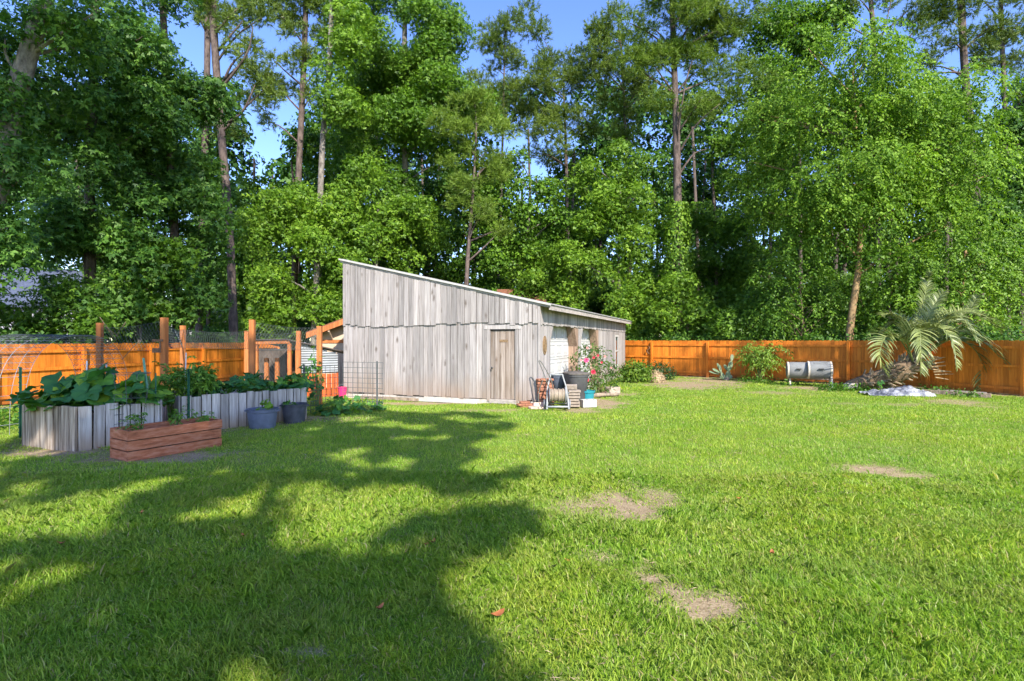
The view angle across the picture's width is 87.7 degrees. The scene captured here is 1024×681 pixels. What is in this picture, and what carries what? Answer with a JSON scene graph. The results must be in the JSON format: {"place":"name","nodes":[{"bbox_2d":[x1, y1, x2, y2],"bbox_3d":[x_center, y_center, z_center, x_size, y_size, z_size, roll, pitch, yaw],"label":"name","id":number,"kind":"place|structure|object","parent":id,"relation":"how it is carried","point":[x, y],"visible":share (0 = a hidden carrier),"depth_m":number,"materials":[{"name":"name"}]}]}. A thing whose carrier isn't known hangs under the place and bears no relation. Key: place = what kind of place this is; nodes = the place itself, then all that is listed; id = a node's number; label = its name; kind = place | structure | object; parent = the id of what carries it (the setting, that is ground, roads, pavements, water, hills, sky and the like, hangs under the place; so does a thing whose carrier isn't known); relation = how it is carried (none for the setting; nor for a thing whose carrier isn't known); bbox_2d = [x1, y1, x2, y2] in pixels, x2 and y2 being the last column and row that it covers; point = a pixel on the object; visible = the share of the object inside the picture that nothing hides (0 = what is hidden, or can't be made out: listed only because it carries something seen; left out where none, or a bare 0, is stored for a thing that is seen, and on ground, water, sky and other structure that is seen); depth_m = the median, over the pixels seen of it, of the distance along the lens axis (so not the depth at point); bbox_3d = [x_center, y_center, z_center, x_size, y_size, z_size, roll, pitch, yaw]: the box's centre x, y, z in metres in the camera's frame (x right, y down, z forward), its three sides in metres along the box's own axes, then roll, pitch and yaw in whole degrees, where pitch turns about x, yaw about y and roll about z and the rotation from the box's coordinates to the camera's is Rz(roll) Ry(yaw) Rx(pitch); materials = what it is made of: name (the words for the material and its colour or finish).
{"place":"outdoors","nodes":[
{"label":"outdoors","id":0,"kind":"place"},
{"bbox_2d":[152,361,192,420],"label":"tomato plant","id":1,"kind":"object","parent":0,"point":[176,385],"visible":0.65,"depth_m":10.23,"materials":[{"name":"green plant"}]},
{"bbox_2d":[0,341,1023,680],"bbox_3d":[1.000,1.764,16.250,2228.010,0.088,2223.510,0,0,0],"label":"ground","id":2,"kind":"structure","parent":0,"point":[620,503],"depth_m":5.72,"materials":[{"name":"green plant"}]},
{"bbox_2d":[0,403,18,428],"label":"weed patch","id":3,"kind":"object","parent":2,"relation":"on","point":[14,420],"visible":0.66,"depth_m":11.13,"materials":[{"name":"green plant"}]},
{"bbox_2d":[0,267,82,340],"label":"house","id":4,"kind":"structure","parent":2,"relation":"on","point":[25,284],"depth_m":40.70,"materials":[{"name":"white"}]},
{"bbox_2d":[0,334,127,434],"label":"trellis arch","id":5,"kind":"structure","parent":2,"relation":"on","point":[52,336],"depth_m":10.60,"materials":[{"name":"metal"}]},
{"bbox_2d":[0,267,134,344],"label":"maple shrub","id":6,"kind":"object","parent":2,"relation":"on","point":[38,321],"visible":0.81,"depth_m":17.13,"materials":[{"name":"green plant"}]},
{"bbox_2d":[0,0,149,298],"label":"sweetgum tree","id":7,"kind":"object","parent":2,"relation":"on","point":[18,107],"visible":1,"depth_m":15.35,"materials":[{"name":"green plant"}]},
{"bbox_2d":[18,161,149,311],"bbox_3d":[-23.906,-4.211,30.005,7.467,11.933,5.849,0,0,-29],"label":"woodland tree","id":8,"kind":"object","parent":2,"relation":"on","point":[42,190],"visible":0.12,"depth_m":28.78,"materials":[{"name":"green plant"}]},
{"bbox_2d":[22,399,161,451],"bbox_3d":[-7.201,1.405,9.451,2.241,0.749,1.943,0,0,0],"label":"raised bed","id":9,"kind":"object","parent":2,"relation":"on","point":[68,428],"visible":0.52,"depth_m":8.68,"materials":[{"name":"wood"}]},
{"bbox_2d":[5,371,93,411],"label":"squash plant","id":10,"kind":"object","parent":9,"relation":"on","point":[52,386],"visible":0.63,"depth_m":8.91,"materials":[{"name":"green plant"}]},
{"bbox_2d":[50,362,149,410],"bbox_3d":[-7.113,0.792,9.264,1.506,0.828,1.518,0,0,0],"label":"squash plant","id":11,"kind":"object","parent":9,"relation":"on","point":[90,385],"visible":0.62,"depth_m":8.89,"materials":[{"name":"green plant"}]},
{"bbox_2d":[100,374,174,406],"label":"squash plant","id":12,"kind":"object","parent":9,"relation":"on","point":[162,390],"visible":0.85,"depth_m":9.15,"materials":[{"name":"green plant"}]},
{"bbox_2d":[0,0,202,342],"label":"sweetgum tree","id":13,"kind":"object","parent":2,"relation":"on","point":[88,233],"visible":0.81,"depth_m":18.42,"materials":[{"name":"green plant"}]},
{"bbox_2d":[0,342,279,404],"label":"picket fence","id":14,"kind":"object","parent":2,"relation":"on","point":[52,358],"visible":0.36,"depth_m":17.51,"materials":[{"name":"orange wood"}]},
{"bbox_2d":[77,234,203,343],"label":"sweetgum tree","id":15,"kind":"object","parent":2,"relation":"on","point":[178,254],"visible":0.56,"depth_m":19.36,"materials":[{"name":"green plant"}]},
{"bbox_2d":[82,0,246,342],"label":"sweetgum tree","id":16,"kind":"object","parent":2,"relation":"on","point":[178,173],"visible":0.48,"depth_m":21.11,"materials":[{"name":"green plant"}]},
{"bbox_2d":[110,417,221,461],"bbox_3d":[-5.395,1.526,8.394,0.562,0.449,1.380,0,0,32],"label":"planter box","id":17,"kind":"object","parent":2,"relation":"on","point":[155,439],"visible":0.96,"depth_m":8.12,"materials":[{"name":"wood"}]},
{"bbox_2d":[96,317,321,403],"bbox_3d":[-7.633,0.608,13.779,4.926,2.283,3.194,0,0,-37],"label":"chicken run","id":18,"kind":"object","parent":2,"relation":"on","point":[249,344],"visible":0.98,"depth_m":13.15,"materials":[{"name":"wood"}]},
{"bbox_2d":[166,159,259,341],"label":"woodland tree","id":19,"kind":"object","parent":2,"relation":"on","point":[209,275],"visible":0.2,"depth_m":32.54,"materials":[{"name":"green plant"}]},
{"bbox_2d":[187,1,251,342],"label":"pine tree","id":20,"kind":"object","parent":2,"relation":"on","point":[206,134],"visible":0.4,"depth_m":30.87,"materials":[{"name":"green plant"}]},
{"bbox_2d":[162,387,306,428],"bbox_3d":[-5.902,1.410,11.489,1.562,0.740,2.750,0,0,40],"label":"raised bed","id":21,"kind":"object","parent":2,"relation":"on","point":[228,409],"visible":0.34,"depth_m":10.71,"materials":[{"name":"wood"}]},
{"bbox_2d":[182,356,222,395],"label":"tomato plant","id":22,"kind":"object","parent":21,"relation":"on","point":[205,376],"visible":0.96,"depth_m":10.24,"materials":[{"name":"green plant"}]},
{"bbox_2d":[182,379,229,399],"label":"cucumber vine","id":23,"kind":"object","parent":21,"relation":"on","point":[219,387],"visible":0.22,"depth_m":10.96,"materials":[{"name":"green plant"}]},
{"bbox_2d":[223,370,276,395],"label":"cucumber vine","id":24,"kind":"object","parent":21,"relation":"on","point":[250,382],"visible":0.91,"depth_m":11.30,"materials":[{"name":"green plant"}]},
{"bbox_2d":[269,373,314,393],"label":"cucumber vine","id":25,"kind":"object","parent":21,"relation":"on","point":[299,381],"visible":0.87,"depth_m":11.88,"materials":[{"name":"green plant"}]},
{"bbox_2d":[188,0,288,342],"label":"pine tree","id":26,"kind":"object","parent":2,"relation":"on","point":[229,13],"visible":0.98,"depth_m":25.84,"materials":[{"name":"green plant"}]},
{"bbox_2d":[194,159,293,339],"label":"woodland tree","id":27,"kind":"object","parent":2,"relation":"on","point":[244,303],"visible":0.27,"depth_m":34.83,"materials":[{"name":"green plant"}]},
{"bbox_2d":[244,407,279,429],"bbox_3d":[-4.964,1.550,10.606,0.652,0.400,0.604,0,0,0],"label":"plastic tub","id":28,"kind":"object","parent":2,"relation":"on","point":[261,418],"visible":0.91,"depth_m":10.39,"materials":[{"name":"plastic"}]},
{"bbox_2d":[229,0,347,370],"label":"pine tree","id":29,"kind":"object","parent":2,"relation":"on","point":[290,20],"visible":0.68,"depth_m":30.79,"materials":[{"name":"green plant"}]},
{"bbox_2d":[279,402,308,423],"bbox_3d":[-4.636,1.545,11.364,0.536,0.410,0.532,0,0,42],"label":"plastic tub","id":30,"kind":"object","parent":2,"relation":"on","point":[292,413],"visible":0.94,"depth_m":11.17,"materials":[{"name":"plastic"}]},
{"bbox_2d":[255,126,334,326],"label":"woodland tree","id":31,"kind":"object","parent":2,"relation":"on","point":[310,142],"visible":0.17,"depth_m":37.32,"materials":[{"name":"green plant"}]},
{"bbox_2d":[256,339,343,396],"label":"chicken coop","id":32,"kind":"structure","parent":2,"relation":"on","point":[272,365],"depth_m":16.80,"materials":[{"name":"wood"}]},
{"bbox_2d":[301,345,324,405],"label":"climbing vine","id":33,"kind":"object","parent":2,"relation":"on","point":[313,377],"visible":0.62,"depth_m":14.27,"materials":[{"name":"green plant"}]},
{"bbox_2d":[233,0,396,352],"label":"sweetgum tree","id":34,"kind":"object","parent":2,"relation":"on","point":[269,227],"visible":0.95,"depth_m":27.86,"materials":[{"name":"green plant"}]},
{"bbox_2d":[305,365,338,411],"bbox_3d":[-4.625,1.180,13.050,0.010,1.110,1.040,0,0,29],"label":"wire trellis","id":35,"kind":"object","parent":2,"relation":"on","point":[320,378],"visible":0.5,"depth_m":12.98,"materials":[{"name":"grey metal"}]},
{"bbox_2d":[306,318,343,386],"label":"garden outbuilding","id":36,"kind":"structure","parent":2,"relation":"on","point":[333,335],"depth_m":19.80,"materials":[{"name":"orange wood"}]},
{"bbox_2d":[289,61,381,337],"bbox_3d":[-12.797,-9.871,39.933,7.863,23.246,5.312,0,0,0],"label":"woodland tree","id":37,"kind":"object","parent":2,"relation":"on","point":[314,170],"visible":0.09,"depth_m":39.63,"materials":[{"name":"green plant"}]},
{"bbox_2d":[313,395,360,416],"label":"squash plant","id":38,"kind":"object","parent":2,"relation":"on","point":[337,406],"visible":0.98,"depth_m":12.56,"materials":[{"name":"green plant"}]},
{"bbox_2d":[343,362,382,410],"bbox_3d":[-3.697,1.135,13.200,1.184,1.201,0.011,0,0,20],"label":"wire trellis","id":39,"kind":"object","parent":2,"relation":"on","point":[357,387],"visible":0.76,"depth_m":13.20,"materials":[{"name":"grey metal"}]},
{"bbox_2d":[345,395,386,412],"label":"squash plant","id":40,"kind":"object","parent":2,"relation":"on","point":[370,405],"visible":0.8,"depth_m":13.04,"materials":[{"name":"green plant"}]},
{"bbox_2d":[313,191,442,289],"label":"sweetgum tree","id":41,"kind":"object","parent":2,"relation":"on","point":[407,206],"visible":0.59,"depth_m":29.40,"materials":[{"name":"green plant"}]},
{"bbox_2d":[308,0,503,272],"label":"sweetgum tree","id":42,"kind":"object","parent":2,"relation":"on","point":[408,89],"visible":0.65,"depth_m":31.39,"materials":[{"name":"green plant"}]},
{"bbox_2d":[371,135,496,277],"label":"woodland tree","id":43,"kind":"object","parent":2,"relation":"on","point":[439,191],"visible":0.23,"depth_m":40.05,"materials":[{"name":"green plant"}]},
{"bbox_2d":[416,397,476,403],"bbox_3d":[-1.871,1.700,15.083,1.950,0.100,0.040,0,0,21],"label":"loose board","id":44,"kind":"object","parent":2,"relation":"on","point":[448,400],"visible":0.93,"depth_m":15.03,"materials":[{"name":"white wood"}]},
{"bbox_2d":[419,253,504,290],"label":"vine shrub","id":45,"kind":"object","parent":2,"relation":"on","point":[444,270],"visible":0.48,"depth_m":35.43,"materials":[{"name":"green plant"}]},
{"bbox_2d":[423,81,520,285],"bbox_3d":[-2.129,-6.195,29.369,5.589,15.896,3.788,0,0,0],"label":"pine tree","id":46,"kind":"object","parent":2,"relation":"on","point":[497,164],"visible":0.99,"depth_m":29.18,"materials":[{"name":"green plant"}]},
{"bbox_2d":[338,258,631,404],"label":"barn","id":47,"kind":"structure","parent":2,"relation":"on","point":[419,336],"depth_m":15.43,"materials":[{"name":"grey wood"}]},
{"bbox_2d":[484,325,520,403],"bbox_3d":[-0.266,0.650,14.561,1.080,2.140,0.140,0,0,21],"label":"door","id":48,"kind":"structure","parent":47,"relation":"in","point":[502,346],"depth_m":14.59,"materials":[{"name":"beige wood"}]},
{"bbox_2d":[550,326,567,373],"bbox_3d":[1.325,0.575,16.580,0.068,2.250,3.180,0,0,21],"label":"garage door","id":49,"kind":"structure","parent":47,"relation":"in","point":[559,338],"depth_m":16.96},
{"bbox_2d":[581,328,589,375],"bbox_3d":[2.557,0.575,19.722,0.068,2.250,2.830,0,0,21],"label":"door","id":50,"kind":"structure","parent":47,"relation":"in","point":[585,334],"depth_m":20.27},
{"bbox_2d":[449,133,533,287],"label":"woodland tree","id":51,"kind":"object","parent":2,"relation":"on","point":[486,188],"visible":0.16,"depth_m":41.14,"materials":[{"name":"green plant"}]},
{"bbox_2d":[461,0,542,286],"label":"pine tree","id":52,"kind":"object","parent":2,"relation":"on","point":[494,37],"visible":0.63,"depth_m":38.71,"materials":[{"name":"green plant"}]},
{"bbox_2d":[0,314,1023,348],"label":"undergrowth","id":53,"kind":"object","parent":2,"relation":"on","point":[993,337],"visible":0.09,"depth_m":23.77,"materials":[{"name":"green plant"}]},
{"bbox_2d":[0,416,1023,680],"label":"dry thatch","id":54,"kind":"object","parent":2,"relation":"on","point":[512,510],"visible":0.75,"depth_m":6.54,"materials":[{"name":"plant"}]},
{"bbox_2d":[1,67,1023,342],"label":"woods","id":55,"kind":"object","parent":2,"relation":"on","point":[283,173],"visible":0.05,"depth_m":45.76,"materials":[{"name":"green plant"}]},
{"bbox_2d":[473,145,579,299],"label":"sweetgum tree","id":56,"kind":"object","parent":2,"relation":"on","point":[495,256],"visible":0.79,"depth_m":33.32,"materials":[{"name":"green plant"}]},
{"bbox_2d":[504,241,600,309],"bbox_3d":[2.588,-2.244,32.915,6.143,7.987,3.799,0,0,0],"label":"vine shrub","id":57,"kind":"object","parent":2,"relation":"on","point":[548,283],"visible":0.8,"depth_m":32.37,"materials":[{"name":"green plant"}]},
{"bbox_2d":[538,360,570,409],"bbox_3d":[1.078,1.131,13.552,0.844,1.244,0.478,0,0,0],"label":"hose reel cart","id":58,"kind":"object","parent":2,"relation":"on","point":[558,395],"visible":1,"depth_m":13.46,"materials":[{"name":"grey metal"}]},
{"bbox_2d":[517,161,603,302],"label":"woodland tree","id":59,"kind":"object","parent":2,"relation":"on","point":[577,206],"visible":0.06,"depth_m":41.42,"materials":[{"name":"green plant"}]},
{"bbox_2d":[514,9,614,304],"bbox_3d":[3.663,-10.364,37.074,7.254,24.234,5.773,0,0,0],"label":"pine tree","id":60,"kind":"object","parent":2,"relation":"on","point":[572,75],"visible":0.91,"depth_m":36.53,"materials":[{"name":"green plant"}]},
{"bbox_2d":[562,371,589,400],"bbox_3d":[1.766,1.299,14.765,0.648,0.898,0.744,0,0,-14],"label":"refuse bin","id":61,"kind":"object","parent":2,"relation":"on","point":[579,379],"visible":0.68,"depth_m":14.48,"materials":[{"name":"grey plastic"}]},
{"bbox_2d":[139,120,1013,340],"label":"trunks","id":62,"kind":"object","parent":2,"relation":"on","point":[695,200],"visible":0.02,"depth_m":39.56,"materials":[{"name":"brown plant"}]},
{"bbox_2d":[546,145,621,313],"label":"woodland tree","id":63,"kind":"object","parent":2,"relation":"on","point":[557,170],"visible":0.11,"depth_m":40.21,"materials":[{"name":"green plant"}]},
{"bbox_2d":[567,339,630,392],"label":"rose bush","id":64,"kind":"object","parent":2,"relation":"on","point":[595,384],"visible":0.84,"depth_m":16.89,"materials":[{"name":"green plant"}]},
{"bbox_2d":[547,135,671,311],"bbox_3d":[5.884,-5.120,31.672,7.420,13.745,4.462,0,0,14],"label":"sweetgum tree","id":65,"kind":"object","parent":2,"relation":"on","point":[613,209],"visible":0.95,"depth_m":30.96,"materials":[{"name":"green plant"}]},
{"bbox_2d":[569,0,663,294],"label":"pine tree","id":66,"kind":"object","parent":2,"relation":"on","point":[599,28],"visible":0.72,"depth_m":34.71,"materials":[{"name":"green plant"}]},
{"bbox_2d":[573,271,668,315],"bbox_3d":[8.159,-1.842,38.870,10.409,7.185,5.499,0,0,0],"label":"thicket shrub","id":67,"kind":"object","parent":2,"relation":"on","point":[603,292],"visible":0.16,"depth_m":37.88,"materials":[{"name":"green plant"}]},
{"bbox_2d":[597,268,673,340],"bbox_3d":[7.743,-1.249,31.119,5.595,5.998,3.485,0,0,0],"label":"vine shrub","id":68,"kind":"object","parent":2,"relation":"on","point":[636,327],"visible":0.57,"depth_m":30.49,"materials":[{"name":"green plant"}]},
{"bbox_2d":[616,358,656,382],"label":"azalea bush","id":69,"kind":"object","parent":2,"relation":"on","point":[638,372],"visible":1,"depth_m":22.13,"materials":[{"name":"green plant"}]},
{"bbox_2d":[617,147,699,334],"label":"woodland tree","id":70,"kind":"object","parent":2,"relation":"on","point":[651,173],"visible":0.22,"depth_m":40.97,"materials":[{"name":"green plant"}]},
{"bbox_2d":[643,358,678,379],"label":"evergreen bush","id":71,"kind":"object","parent":2,"relation":"on","point":[662,369],"visible":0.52,"depth_m":23.74,"materials":[{"name":"green plant"}]},
{"bbox_2d":[637,269,722,340],"bbox_3d":[9.075,-1.009,28.797,4.821,5.518,3.512,0,0,0],"label":"vine shrub","id":72,"kind":"object","parent":2,"relation":"on","point":[699,311],"visible":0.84,"depth_m":28.30,"materials":[{"name":"green plant"}]},
{"bbox_2d":[607,0,786,340],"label":"pine tree","id":73,"kind":"object","parent":2,"relation":"on","point":[703,21],"visible":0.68,"depth_m":29.18,"materials":[{"name":"green plant"}]},
{"bbox_2d":[663,161,734,317],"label":"woodland tree","id":74,"kind":"object","parent":2,"relation":"on","point":[688,195],"visible":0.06,"depth_m":42.93,"materials":[{"name":"green plant"}]},
{"bbox_2d":[709,354,733,379],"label":"cactus","id":75,"kind":"object","parent":2,"relation":"on","point":[727,376],"visible":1,"depth_m":23.57,"materials":[{"name":"green plant"}]},
{"bbox_2d":[682,123,795,339],"bbox_3d":[13.398,-5.767,32.045,6.908,15.038,5.088,0,0,0],"label":"sweetgum tree","id":76,"kind":"object","parent":2,"relation":"on","point":[738,264],"visible":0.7,"depth_m":31.31,"materials":[{"name":"green plant"}]},
{"bbox_2d":[701,286,807,340],"bbox_3d":[11.988,-0.497,26.515,4.926,4.494,3.384,0,0,0],"label":"vine shrub","id":77,"kind":"object","parent":2,"relation":"on","point":[731,326],"visible":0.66,"depth_m":26.05,"materials":[{"name":"green plant"}]},
{"bbox_2d":[731,339,793,380],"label":"peach sapling","id":78,"kind":"object","parent":2,"relation":"on","point":[757,364],"visible":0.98,"depth_m":22.38,"materials":[{"name":"green plant"}]},
{"bbox_2d":[718,152,821,325],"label":"woodland tree","id":79,"kind":"object","parent":2,"relation":"on","point":[733,204],"visible":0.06,"depth_m":41.58,"materials":[{"name":"green plant"}]},
{"bbox_2d":[734,375,805,385],"bbox_3d":[10.268,1.575,21.809,1.578,0.330,3.254,0,0,-16],"label":"weed patch","id":80,"kind":"object","parent":2,"relation":"on","point":[762,381],"visible":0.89,"depth_m":21.55,"materials":[{"name":"green plant"}]},
{"bbox_2d":[723,0,864,286],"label":"pine tree","id":81,"kind":"object","parent":2,"relation":"on","point":[781,24],"visible":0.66,"depth_m":36.21,"materials":[{"name":"green plant"}]},
{"bbox_2d":[740,275,860,340],"bbox_3d":[17.695,-1.168,33.269,7.939,5.837,4.737,0,0,0],"label":"thicket shrub","id":82,"kind":"object","parent":2,"relation":"on","point":[805,301],"visible":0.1,"depth_m":32.49,"materials":[{"name":"green plant"}]},
{"bbox_2d":[743,240,864,340],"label":"understorey tree","id":83,"kind":"object","parent":2,"relation":"on","point":[815,308],"visible":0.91,"depth_m":24.17,"materials":[{"name":"green plant"}]},
{"bbox_2d":[786,361,833,387],"bbox_3d":[11.369,1.272,20.401,1.654,0.977,0.871,0,0,35],"label":"compost tumbler","id":84,"kind":"object","parent":2,"relation":"on","point":[819,370],"visible":0.99,"depth_m":20.11,"materials":[{"name":"metal"}]},
{"bbox_2d":[625,340,1023,395],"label":"picket fence","id":85,"kind":"object","parent":2,"relation":"on","point":[850,359],"visible":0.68,"depth_m":21.40,"materials":[{"name":"orange wood"}]},
{"bbox_2d":[783,173,870,323],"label":"woodland tree","id":86,"kind":"object","parent":2,"relation":"on","point":[818,248],"visible":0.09,"depth_m":38.46,"materials":[{"name":"green plant"}]},
{"bbox_2d":[814,378,878,390],"bbox_3d":[11.711,1.529,18.718,2.192,0.422,1.239,0,0,0],"label":"weed patch","id":87,"kind":"object","parent":2,"relation":"on","point":[841,388],"visible":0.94,"depth_m":18.56,"materials":[{"name":"green plant"}]},
{"bbox_2d":[709,2,1023,340],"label":"elm tree","id":88,"kind":"object","parent":2,"relation":"on","point":[867,189],"visible":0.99,"depth_m":22.43,"materials":[{"name":"green plant"}]},
{"bbox_2d":[803,264,938,340],"bbox_3d":[20.665,-1.412,31.239,7.786,6.325,4.508,0,0,0],"label":"thicket shrub","id":89,"kind":"object","parent":2,"relation":"on","point":[865,284],"visible":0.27,"depth_m":30.53,"materials":[{"name":"green plant"}]},
{"bbox_2d":[830,0,937,284],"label":"pine tree","id":90,"kind":"object","parent":2,"relation":"on","point":[911,11],"visible":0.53,"depth_m":35.75,"materials":[{"name":"green plant"}]},
{"bbox_2d":[858,385,935,396],"bbox_3d":[12.216,1.570,16.972,1.908,0.320,0.850,0,0,7],"label":"tarp","id":91,"kind":"object","parent":2,"relation":"on","point":[908,390],"visible":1,"depth_m":16.76,"materials":[{"name":"white plastic"}]},
{"bbox_2d":[848,236,954,340],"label":"understorey tree","id":92,"kind":"object","parent":2,"relation":"on","point":[884,257],"visible":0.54,"depth_m":22.63,"materials":[{"name":"green plant"}]},
{"bbox_2d":[849,214,959,323],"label":"woodland tree","id":93,"kind":"object","parent":2,"relation":"on","point":[888,239],"visible":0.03,"depth_m":39.29,"materials":[{"name":"green plant"}]},
{"bbox_2d":[846,270,1012,391],"bbox_3d":[15.127,-0.276,18.774,6.494,4.558,4.190,0,0,0],"label":"pindo palm","id":94,"kind":"object","parent":2,"relation":"on","point":[919,333],"visible":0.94,"depth_m":18.57,"materials":[{"name":"green plant"}]},
{"bbox_2d":[869,198,1023,340],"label":"feathery tree","id":95,"kind":"object","parent":2,"relation":"on","point":[1002,291],"visible":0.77,"depth_m":21.07,"materials":[{"name":"green plant"}]},
{"bbox_2d":[907,151,1004,339],"bbox_3d":[33.293,-6.101,39.824,7.026,15.712,6.882,0,0,-35],"label":"woodland tree","id":96,"kind":"object","parent":2,"relation":"on","point":[926,231],"visible":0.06,"depth_m":39.52,"materials":[{"name":"green plant"}]},
{"bbox_2d":[905,0,1023,328],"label":"pine tree","id":97,"kind":"object","parent":2,"relation":"on","point":[987,43],"visible":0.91,"depth_m":30.72,"materials":[{"name":"green plant"}]},
{"bbox_2d":[951,74,1023,338],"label":"sweetgum tree","id":98,"kind":"object","parent":2,"relation":"on","point":[1016,125],"visible":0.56,"depth_m":25.93,"materials":[{"name":"green plant"}]},
{"bbox_2d":[969,0,1023,333],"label":"pine tree","id":99,"kind":"object","parent":2,"relation":"on","point":[1004,60],"visible":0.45,"depth_m":35.87,"materials":[{"name":"green plant"}]},
{"bbox_2d":[0,0,1023,340],"label":"sky","id":100,"kind":"structure","parent":0,"point":[567,17],"materials":[{"name":"blue"}]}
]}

